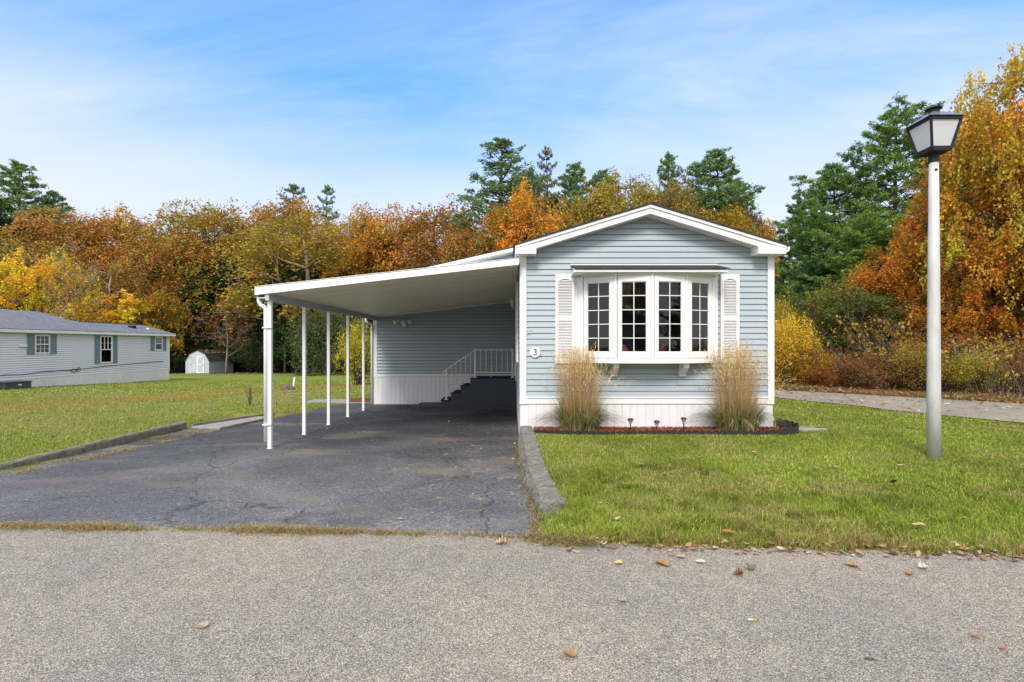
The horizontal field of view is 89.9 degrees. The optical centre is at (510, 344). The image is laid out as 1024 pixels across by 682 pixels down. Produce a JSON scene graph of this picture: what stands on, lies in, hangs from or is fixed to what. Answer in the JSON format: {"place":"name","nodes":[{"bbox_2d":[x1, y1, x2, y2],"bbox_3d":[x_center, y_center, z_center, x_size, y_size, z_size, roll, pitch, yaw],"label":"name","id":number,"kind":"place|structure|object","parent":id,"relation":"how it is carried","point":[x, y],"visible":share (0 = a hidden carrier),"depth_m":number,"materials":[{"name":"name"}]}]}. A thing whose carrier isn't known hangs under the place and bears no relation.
{"place":"outdoors","nodes":[
{"label":"outdoors","id":0,"kind":"place"},
{"bbox_2d":[0,403,543,536],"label":"driveway","id":1,"kind":"structure","parent":0,"point":[411,466],"depth_m":6.70,"materials":[{"name":"grey asphalt"}]},
{"bbox_2d":[0,405,614,552],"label":"dry grass strip","id":2,"kind":"object","parent":1,"relation":"on","point":[257,528],"visible":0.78,"depth_m":4.67,"materials":[{"name":"brown plant"}]},
{"bbox_2d":[254,258,518,448],"bbox_3d":[-2.150,0.193,12.309,4.580,3.363,7.121,0,0,0],"label":"carport","id":3,"kind":"object","parent":1,"relation":"on","point":[372,296],"visible":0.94,"depth_m":10.36,"materials":[{"name":"white paint"}]},
{"bbox_2d":[417,349,515,408],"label":"entry steps","id":4,"kind":"structure","parent":1,"relation":"on","point":[488,392],"depth_m":14.90,"materials":[{"name":"blue paint"}]},
{"bbox_2d":[321,409,1023,560],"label":"leaf litter","id":5,"kind":"object","parent":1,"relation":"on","point":[917,553],"visible":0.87,"depth_m":4.22,"materials":[{"name":"brown plant"}]},
{"bbox_2d":[0,364,559,533],"bbox_3d":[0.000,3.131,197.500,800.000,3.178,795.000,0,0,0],"label":"ground","id":6,"kind":"structure","parent":0,"point":[288,376],"depth_m":15.65,"materials":[{"name":"green plant"}]},
{"bbox_2d":[0,199,24,309],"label":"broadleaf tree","id":7,"kind":"object","parent":6,"relation":"on","point":[8,220],"visible":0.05,"depth_m":62.63,"materials":[{"name":"green plant"}]},
{"bbox_2d":[0,380,32,389],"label":"utility box","id":8,"kind":"object","parent":6,"relation":"on","point":[16,384],"visible":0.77,"depth_m":22.87,"materials":[{"name":"grey metal"}]},
{"bbox_2d":[0,446,81,469],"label":"landscape timber","id":9,"kind":"object","parent":6,"relation":"on","point":[58,454],"visible":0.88,"depth_m":7.78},
{"bbox_2d":[15,190,78,240],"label":"pine tree","id":10,"kind":"object","parent":6,"relation":"on","point":[53,195],"visible":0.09,"depth_m":69.67,"materials":[{"name":"green plant"}]},
{"bbox_2d":[0,246,100,320],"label":"young tree","id":11,"kind":"object","parent":6,"relation":"on","point":[8,288],"visible":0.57,"depth_m":47.42,"materials":[{"name":"yellow plant"}]},
{"bbox_2d":[0,236,104,316],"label":"broadleaf tree","id":12,"kind":"object","parent":6,"relation":"on","point":[39,252],"visible":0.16,"depth_m":56.36,"materials":[{"name":"yellow plant"}]},
{"bbox_2d":[0,159,116,320],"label":"pine tree","id":13,"kind":"object","parent":6,"relation":"on","point":[15,173],"visible":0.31,"depth_m":65.15,"materials":[{"name":"green plant"}]},
{"bbox_2d":[0,205,128,319],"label":"broadleaf tree","id":14,"kind":"object","parent":6,"relation":"on","point":[48,227],"visible":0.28,"depth_m":60.86,"materials":[{"name":"brown plant"}]},
{"bbox_2d":[38,232,108,321],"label":"tree","id":15,"kind":"object","parent":6,"relation":"on","point":[77,278],"visible":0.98,"depth_m":45.88,"materials":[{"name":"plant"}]},
{"bbox_2d":[0,309,175,386],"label":"neighbouring mobile home","id":16,"kind":"object","parent":6,"relation":"on","point":[40,349],"visible":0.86,"depth_m":27.29,"materials":[{"name":"grey plastic"}]},
{"bbox_2d":[35,335,49,353],"bbox_3d":[-22.758,-0.025,24.920,0.045,0.910,0.800,0,0,0],"label":"window","id":17,"kind":"structure","parent":16,"relation":"in","point":[41,347],"depth_m":24.93,"materials":[{"name":"white glass"}]},
{"bbox_2d":[100,336,112,362],"bbox_3d":[-22.758,0.265,28.860,0.045,1.510,0.880,0,0,0],"label":"window","id":18,"kind":"structure","parent":16,"relation":"in","point":[106,342],"depth_m":28.88,"materials":[{"name":"white glass"}]},
{"bbox_2d":[27,253,169,319],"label":"broadleaf tree","id":19,"kind":"object","parent":6,"relation":"on","point":[117,272],"visible":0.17,"depth_m":53.94,"materials":[{"name":"yellow plant"}]},
{"bbox_2d":[55,289,163,329],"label":"young tree","id":20,"kind":"object","parent":6,"relation":"on","point":[126,316],"visible":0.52,"depth_m":48.86,"materials":[{"name":"yellow plant"}]},
{"bbox_2d":[50,201,189,322],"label":"broadleaf tree","id":21,"kind":"object","parent":6,"relation":"on","point":[123,223],"visible":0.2,"depth_m":63.59,"materials":[{"name":"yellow plant"}]},
{"bbox_2d":[78,421,186,452],"bbox_3d":[-7.085,1.727,9.775,0.140,0.158,2.551,0,0,2],"label":"landscape timber","id":22,"kind":"object","parent":6,"relation":"on","point":[120,439],"visible":0.97,"depth_m":9.50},
{"bbox_2d":[111,287,195,355],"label":"young tree","id":23,"kind":"object","parent":6,"relation":"on","point":[168,301],"visible":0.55,"depth_m":52.06,"materials":[{"name":"brown plant"}]},
{"bbox_2d":[87,214,234,369],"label":"broadleaf tree","id":24,"kind":"object","parent":6,"relation":"on","point":[154,246],"visible":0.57,"depth_m":56.70,"materials":[{"name":"brown plant"}]},
{"bbox_2d":[154,309,202,372],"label":"young tree","id":25,"kind":"object","parent":6,"relation":"on","point":[185,342],"visible":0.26,"depth_m":55.94,"materials":[{"name":"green plant"}]},
{"bbox_2d":[129,196,273,349],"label":"broadleaf tree","id":26,"kind":"object","parent":6,"relation":"on","point":[214,223],"visible":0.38,"depth_m":59.74,"materials":[{"name":"orange plant"}]},
{"bbox_2d":[169,267,240,369],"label":"pine tree","id":27,"kind":"object","parent":6,"relation":"on","point":[207,345],"visible":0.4,"depth_m":56.58,"materials":[{"name":"green plant"}]},
{"bbox_2d":[184,350,233,373],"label":"storage shed","id":28,"kind":"structure","parent":6,"relation":"on","point":[197,361],"depth_m":52.00,"materials":[{"name":"white wood"}]},
{"bbox_2d":[185,294,257,372],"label":"young tree","id":29,"kind":"object","parent":6,"relation":"on","point":[226,323],"visible":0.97,"depth_m":51.12,"materials":[{"name":"brown plant"}]},
{"bbox_2d":[184,246,265,370],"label":"pine tree","id":30,"kind":"object","parent":6,"relation":"on","point":[222,274],"visible":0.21,"depth_m":58.14,"materials":[{"name":"green plant"}]},
{"bbox_2d":[192,416,263,428],"bbox_3d":[-6.297,1.802,11.846,0.704,0.055,1.770,0,0,22],"label":"concrete pad","id":31,"kind":"object","parent":6,"relation":"on","point":[227,424],"visible":0.82,"depth_m":11.56,"materials":[{"name":"grey concrete"}]},
{"bbox_2d":[200,295,262,370],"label":"young tree","id":32,"kind":"object","parent":6,"relation":"on","point":[234,316],"visible":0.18,"depth_m":57.94,"materials":[{"name":"brown plant"}]},
{"bbox_2d":[213,328,262,371],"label":"shrub","id":33,"kind":"object","parent":6,"relation":"on","point":[243,369],"visible":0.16,"depth_m":57.08,"materials":[{"name":"green plant"}]},
{"bbox_2d":[222,256,308,370],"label":"pine tree","id":34,"kind":"object","parent":6,"relation":"on","point":[283,277],"visible":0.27,"depth_m":57.89,"materials":[{"name":"green plant"}]},
{"bbox_2d":[238,338,292,372],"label":"shrub","id":35,"kind":"object","parent":6,"relation":"on","point":[253,355],"visible":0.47,"depth_m":54.81,"materials":[{"name":"green plant"}]},
{"bbox_2d":[215,186,328,308],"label":"broadleaf tree","id":36,"kind":"object","parent":6,"relation":"on","point":[287,205],"visible":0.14,"depth_m":66.48,"materials":[{"name":"orange plant"}]},
{"bbox_2d":[250,308,311,372],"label":"young tree","id":37,"kind":"object","parent":6,"relation":"on","point":[282,320],"visible":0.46,"depth_m":52.67,"materials":[{"name":"green plant"}]},
{"bbox_2d":[186,195,385,369],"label":"broadleaf tree","id":38,"kind":"object","parent":6,"relation":"on","point":[257,253],"visible":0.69,"depth_m":52.19,"materials":[{"name":"orange plant"}]},
{"bbox_2d":[276,183,338,317],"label":"pine tree","id":39,"kind":"object","parent":6,"relation":"on","point":[294,187],"visible":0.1,"depth_m":75.61,"materials":[{"name":"green plant"}]},
{"bbox_2d":[277,246,360,366],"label":"pine tree","id":40,"kind":"object","parent":6,"relation":"on","point":[315,275],"visible":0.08,"depth_m":60.11,"materials":[{"name":"green plant"}]},
{"bbox_2d":[278,307,369,375],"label":"shrub","id":41,"kind":"object","parent":6,"relation":"on","point":[317,336],"visible":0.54,"depth_m":46.11,"materials":[{"name":"green plant"}]},
{"bbox_2d":[312,183,350,275],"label":"pine tree","id":42,"kind":"object","parent":6,"relation":"on","point":[326,192],"visible":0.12,"depth_m":77.73,"materials":[{"name":"green plant"}]},
{"bbox_2d":[295,208,387,369],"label":"broadleaf tree","id":43,"kind":"object","parent":6,"relation":"on","point":[343,228],"visible":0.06,"depth_m":62.79,"materials":[{"name":"orange plant"}]},
{"bbox_2d":[331,316,373,385],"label":"shrub","id":44,"kind":"object","parent":6,"relation":"on","point":[356,347],"visible":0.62,"depth_m":26.65,"materials":[{"name":"yellow plant"}]},
{"bbox_2d":[326,235,411,368],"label":"tree","id":45,"kind":"object","parent":6,"relation":"on","point":[378,270],"visible":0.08,"depth_m":58.23,"materials":[{"name":"green plant"}]},
{"bbox_2d":[324,196,434,325],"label":"broadleaf tree","id":46,"kind":"object","parent":6,"relation":"on","point":[373,227],"visible":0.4,"depth_m":57.90,"materials":[{"name":"orange plant"}]},
{"bbox_2d":[371,193,495,273],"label":"broadleaf tree","id":47,"kind":"object","parent":6,"relation":"on","point":[424,240],"visible":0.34,"depth_m":56.72,"materials":[{"name":"orange plant"}]},
{"bbox_2d":[421,216,514,264],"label":"broadleaf tree","id":48,"kind":"object","parent":6,"relation":"on","point":[454,245],"visible":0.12,"depth_m":53.48,"materials":[{"name":"orange plant"}]},
{"bbox_2d":[438,136,587,260],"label":"pine tree","id":49,"kind":"object","parent":6,"relation":"on","point":[502,143],"visible":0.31,"depth_m":57.91,"materials":[{"name":"green plant"}]},
{"bbox_2d":[487,168,551,234],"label":"broadleaf tree","id":50,"kind":"object","parent":6,"relation":"on","point":[534,176],"visible":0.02,"depth_m":69.16,"materials":[{"name":"orange plant"}]},
{"bbox_2d":[467,176,580,255],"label":"broadleaf tree","id":51,"kind":"object","parent":6,"relation":"on","point":[524,210],"visible":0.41,"depth_m":52.13,"materials":[{"name":"orange plant"}]},
{"bbox_2d":[518,426,567,519],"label":"curb","id":52,"kind":"structure","parent":6,"relation":"on","point":[545,493],"depth_m":6.22,"materials":[{"name":"concrete"}]},
{"bbox_2d":[527,145,577,228],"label":"pine tree","id":53,"kind":"object","parent":6,"relation":"on","point":[546,153],"visible":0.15,"depth_m":65.66,"materials":[{"name":"green plant"}]},
{"bbox_2d":[555,160,596,220],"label":"pine tree","id":54,"kind":"object","parent":6,"relation":"on","point":[571,185],"visible":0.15,"depth_m":69.12,"materials":[{"name":"green plant"}]},
{"bbox_2d":[373,202,789,432],"bbox_3d":[0.130,-0.515,17.887,9.260,5.030,18.825,0,0,0],"label":"mobile home","id":55,"kind":"object","parent":6,"relation":"on","point":[642,283],"visible":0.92,"depth_m":8.99,"materials":[{"name":"blue plastic"}]},
{"bbox_2d":[516,281,518,361],"bbox_3d":[0.132,-0.465,10.850,0.053,1.630,1.100,0,0,0],"label":"side window","id":56,"kind":"structure","parent":55,"relation":"in","point":[517,282],"depth_m":10.30,"materials":[{"name":"white glass"}]},
{"bbox_2d":[570,264,730,375],"bbox_3d":[2.335,-0.431,8.732,2.590,1.962,0.515,0,0,0],"label":"bow window","id":57,"kind":"structure","parent":55,"relation":"in","point":[584,275],"depth_m":8.65,"materials":[{"name":"white plastic"}]},
{"bbox_2d":[584,168,629,220],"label":"pine tree","id":58,"kind":"object","parent":6,"relation":"on","point":[599,176],"visible":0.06,"depth_m":71.11,"materials":[{"name":"green plant"}]},
{"bbox_2d":[646,150,682,203],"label":"pine tree","id":59,"kind":"object","parent":6,"relation":"on","point":[667,162],"visible":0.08,"depth_m":71.44,"materials":[{"name":"green plant"}]},
{"bbox_2d":[678,161,713,209],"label":"pine tree","id":60,"kind":"object","parent":6,"relation":"on","point":[691,166],"visible":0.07,"depth_m":70.62,"materials":[{"name":"green plant"}]},
{"bbox_2d":[678,146,768,229],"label":"pine tree","id":61,"kind":"object","parent":6,"relation":"on","point":[718,198],"visible":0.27,"depth_m":62.08,"materials":[{"name":"green plant"}]},
{"bbox_2d":[695,201,774,279],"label":"broadleaf tree","id":62,"kind":"object","parent":6,"relation":"on","point":[727,220],"visible":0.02,"depth_m":52.54,"materials":[{"name":"orange plant"}]},
{"bbox_2d":[0,525,1023,681],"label":"road","id":63,"kind":"structure","parent":0,"point":[116,606],"depth_m":3.26,"materials":[{"name":"grey asphalt"}]},
{"bbox_2d":[0,0,1023,275],"label":"sky","id":64,"kind":"structure","parent":0,"point":[141,105],"materials":[{"name":"blue"}]},
{"bbox_2d":[533,372,1023,557],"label":"lawn","id":65,"kind":"structure","parent":0,"point":[763,461],"depth_m":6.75,"materials":[{"name":"green plant"}]},
{"bbox_2d":[553,178,629,228],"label":"broadleaf tree","id":66,"kind":"object","parent":65,"relation":"on","point":[575,207],"visible":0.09,"depth_m":60.54,"materials":[{"name":"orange plant"}]},
{"bbox_2d":[573,166,697,220],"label":"broadleaf tree","id":67,"kind":"object","parent":65,"relation":"on","point":[640,189],"visible":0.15,"depth_m":60.82,"materials":[{"name":"yellow plant"}]},
{"bbox_2d":[535,418,798,435],"bbox_3d":[2.617,1.407,8.675,4.433,0.251,0.623,0,0,0],"label":"garden edging","id":68,"kind":"object","parent":65,"relation":"on","point":[793,428],"visible":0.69,"depth_m":8.45,"materials":[{"name":"black plastic"}]},
{"bbox_2d":[639,173,719,221],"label":"broadleaf tree","id":69,"kind":"object","parent":65,"relation":"on","point":[685,199],"visible":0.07,"depth_m":57.31,"materials":[{"name":"orange plant"}]},
{"bbox_2d":[731,198,781,283],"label":"broadleaf tree","id":70,"kind":"object","parent":65,"relation":"on","point":[755,220],"visible":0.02,"depth_m":59.53,"materials":[{"name":"orange plant"}]},
{"bbox_2d":[733,210,785,282],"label":"broadleaf tree","id":71,"kind":"object","parent":65,"relation":"on","point":[769,231],"visible":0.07,"depth_m":53.87,"materials":[{"name":"orange plant"}]},
{"bbox_2d":[774,285,809,377],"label":"shrub","id":72,"kind":"object","parent":65,"relation":"on","point":[778,305],"visible":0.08,"depth_m":23.60,"materials":[{"name":"yellow plant"}]},
{"bbox_2d":[774,287,818,328],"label":"young tree","id":73,"kind":"object","parent":65,"relation":"on","point":[795,298],"visible":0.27,"depth_m":25.52,"materials":[{"name":"green plant"}]},
{"bbox_2d":[772,195,828,286],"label":"pine tree","id":74,"kind":"object","parent":65,"relation":"on","point":[791,240],"visible":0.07,"depth_m":33.89,"materials":[{"name":"green plant"}]},
{"bbox_2d":[774,306,830,384],"bbox_3d":[10.532,0.056,19.500,2.698,3.279,2.634,0,0,-28],"label":"shrub","id":75,"kind":"object","parent":65,"relation":"on","point":[782,349],"visible":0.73,"depth_m":19.07,"materials":[{"name":"yellow plant"}]},
{"bbox_2d":[774,257,846,353],"bbox_3d":[17.170,-1.524,27.819,5.857,6.561,6.124,0,0,-2],"label":"pine tree","id":76,"kind":"object","parent":65,"relation":"on","point":[813,265],"visible":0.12,"depth_m":27.66,"materials":[{"name":"green plant"}]},
{"bbox_2d":[781,343,843,385],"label":"shrub","id":77,"kind":"object","parent":65,"relation":"on","point":[797,364],"visible":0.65,"depth_m":18.75,"materials":[{"name":"yellow plant"}]},
{"bbox_2d":[802,365,843,387],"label":"shrub","id":78,"kind":"object","parent":65,"relation":"on","point":[833,380],"visible":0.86,"depth_m":18.16,"materials":[{"name":"brown plant"}]},
{"bbox_2d":[767,159,892,324],"bbox_3d":[19.177,-4.412,30.416,8.748,12.665,8.367,0,0,2],"label":"pine tree","id":79,"kind":"object","parent":65,"relation":"on","point":[818,199],"visible":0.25,"depth_m":29.41,"materials":[{"name":"green plant"}]},
{"bbox_2d":[798,273,885,350],"bbox_3d":[14.194,-0.679,21.815,3.768,4.985,3.647,0,0,22],"label":"young tree","id":80,"kind":"object","parent":65,"relation":"on","point":[822,298],"visible":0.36,"depth_m":21.96,"materials":[{"name":"green plant"}]},
{"bbox_2d":[794,209,912,360],"bbox_3d":[16.979,-2.387,24.702,6.987,8.343,6.682,0,0,9],"label":"pine tree","id":81,"kind":"object","parent":65,"relation":"on","point":[854,231],"visible":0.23,"depth_m":24.52,"materials":[{"name":"green plant"}]},
{"bbox_2d":[801,308,908,380],"bbox_3d":[13.849,0.016,20.977,4.384,3.389,4.490,0,0,21],"label":"shrub","id":82,"kind":"object","parent":65,"relation":"on","point":[830,334],"visible":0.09,"depth_m":20.52,"materials":[{"name":"green plant"}]},
{"bbox_2d":[788,343,924,387],"bbox_3d":[12.582,0.947,18.900,5.389,2.300,4.387,0,0,-4],"label":"bramble thicket","id":83,"kind":"object","parent":65,"relation":"on","point":[840,354],"visible":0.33,"depth_m":18.42,"materials":[{"name":"brown plant"}]},
{"bbox_2d":[811,282,911,362],"bbox_3d":[13.855,-0.365,20.145,3.758,4.248,3.882,0,0,3],"label":"young tree","id":84,"kind":"object","parent":65,"relation":"on","point":[864,305],"visible":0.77,"depth_m":19.54,"materials":[{"name":"green plant"}]},
{"bbox_2d":[825,350,909,389],"bbox_3d":[12.221,0.891,17.583,2.377,1.413,2.435,0,0,1],"label":"shrub","id":85,"kind":"object","parent":65,"relation":"on","point":[860,369],"visible":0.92,"depth_m":17.32,"materials":[{"name":"brown plant"}]},
{"bbox_2d":[786,91,961,304],"bbox_3d":[21.141,-5.532,26.805,10.011,14.954,9.467,0,0,-41],"label":"pine tree","id":86,"kind":"object","parent":65,"relation":"on","point":[883,151],"visible":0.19,"depth_m":26.58,"materials":[{"name":"green plant"}]},
{"bbox_2d":[810,309,979,388],"bbox_3d":[13.531,0.514,18.723,4.271,3.987,5.247,0,0,-41],"label":"bramble thicket","id":87,"kind":"object","parent":65,"relation":"on","point":[881,341],"visible":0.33,"depth_m":18.18,"materials":[{"name":"brown plant"}]},
{"bbox_2d":[774,382,1023,402],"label":"path verge weeds","id":88,"kind":"object","parent":65,"relation":"on","point":[950,395],"visible":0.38,"depth_m":14.70,"materials":[{"name":"brown plant"}]},
{"bbox_2d":[875,334,954,391],"bbox_3d":[13.391,0.633,16.881,2.283,1.998,2.338,0,0,-28],"label":"shrub","id":89,"kind":"object","parent":65,"relation":"on","point":[903,359],"visible":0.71,"depth_m":16.71,"materials":[{"name":"yellow plant"}]},
{"bbox_2d":[840,221,990,336],"bbox_3d":[16.335,-1.602,20.552,5.195,6.663,5.141,0,0,-11],"label":"broadleaf tree","id":90,"kind":"object","parent":65,"relation":"on","point":[887,273],"visible":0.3,"depth_m":20.15,"materials":[{"name":"orange plant"}]},
{"bbox_2d":[905,105,965,458],"bbox_3d":[5.810,-0.865,7.050,0.470,4.831,0.470,0,0,0],"label":"street lamp","id":91,"kind":"object","parent":65,"relation":"on","point":[932,134],"visible":1,"depth_m":6.99,"materials":[{"name":"metal"}]},
{"bbox_2d":[883,94,1023,339],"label":"broadleaf tree","id":92,"kind":"object","parent":65,"relation":"on","point":[985,205],"visible":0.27,"depth_m":18.66,"materials":[{"name":"orange plant"}]},
{"bbox_2d":[885,283,1021,362],"bbox_3d":[15.708,-0.258,18.139,3.807,3.794,3.849,0,0,-1],"label":"broadleaf tree","id":93,"kind":"object","parent":65,"relation":"on","point":[917,317],"visible":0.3,"depth_m":17.47,"materials":[{"name":"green plant"}]},
{"bbox_2d":[887,358,1021,392],"bbox_3d":[14.117,1.079,16.318,3.409,1.741,4.187,0,0,-28],"label":"bramble thicket","id":94,"kind":"object","parent":65,"relation":"on","point":[943,388],"visible":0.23,"depth_m":16.20,"materials":[{"name":"brown plant"}]},
{"bbox_2d":[904,326,1023,395],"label":"bramble thicket","id":95,"kind":"object","parent":65,"relation":"on","point":[999,348],"visible":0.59,"depth_m":15.18,"materials":[{"name":"brown plant"}]},
{"bbox_2d":[909,286,1023,355],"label":"young tree","id":96,"kind":"object","parent":65,"relation":"on","point":[992,296],"visible":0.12,"depth_m":17.38,"materials":[{"name":"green plant"}]},
{"bbox_2d":[911,42,1023,337],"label":"broadleaf tree","id":97,"kind":"object","parent":65,"relation":"on","point":[1012,145],"visible":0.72,"depth_m":16.96,"materials":[{"name":"yellow plant"}]},
{"bbox_2d":[914,231,1023,388],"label":"broadleaf tree","id":98,"kind":"object","parent":65,"relation":"on","point":[964,316],"visible":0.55,"depth_m":16.70,"materials":[{"name":"orange plant"}]},
{"bbox_2d":[941,344,1011,393],"bbox_3d":[13.867,0.761,15.395,1.743,1.667,1.702,0,0,-8],"label":"shrub","id":99,"kind":"object","parent":65,"relation":"on","point":[959,367],"visible":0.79,"depth_m":15.21,"materials":[{"name":"green plant"}]},
{"bbox_2d":[981,333,1023,394],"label":"shrub","id":100,"kind":"object","parent":65,"relation":"on","point":[1012,361],"visible":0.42,"depth_m":15.12,"materials":[{"name":"green plant"}]},
{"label":"mulch","id":101,"kind":"object","parent":65,"relation":"on","visible":0},
{"bbox_2d":[530,338,640,431],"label":"ornamental grass","id":102,"kind":"object","parent":101,"relation":"on","point":[576,414],"depth_m":8.61,"materials":[{"name":"beige plant"}]},
{"bbox_2d":[534,426,787,431],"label":"mulch chips","id":103,"kind":"object","parent":101,"relation":"on","point":[643,428],"visible":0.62,"depth_m":8.76,"materials":[{"name":"brown plant"}]},
{"bbox_2d":[670,333,799,431],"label":"ornamental grass","id":104,"kind":"object","parent":101,"relation":"on","point":[735,415],"depth_m":8.57,"materials":[{"name":"beige plant"}]},
{"bbox_2d":[774,389,1023,422],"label":"path","id":105,"kind":"structure","parent":0,"point":[977,410],"depth_m":12.42,"materials":[{"name":"grey gravel"}]},
{"bbox_2d":[774,383,1023,403],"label":"woodland litter","id":106,"kind":"object","parent":105,"relation":"on","point":[850,388],"visible":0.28,"depth_m":14.91,"materials":[{"name":"brown plant"}]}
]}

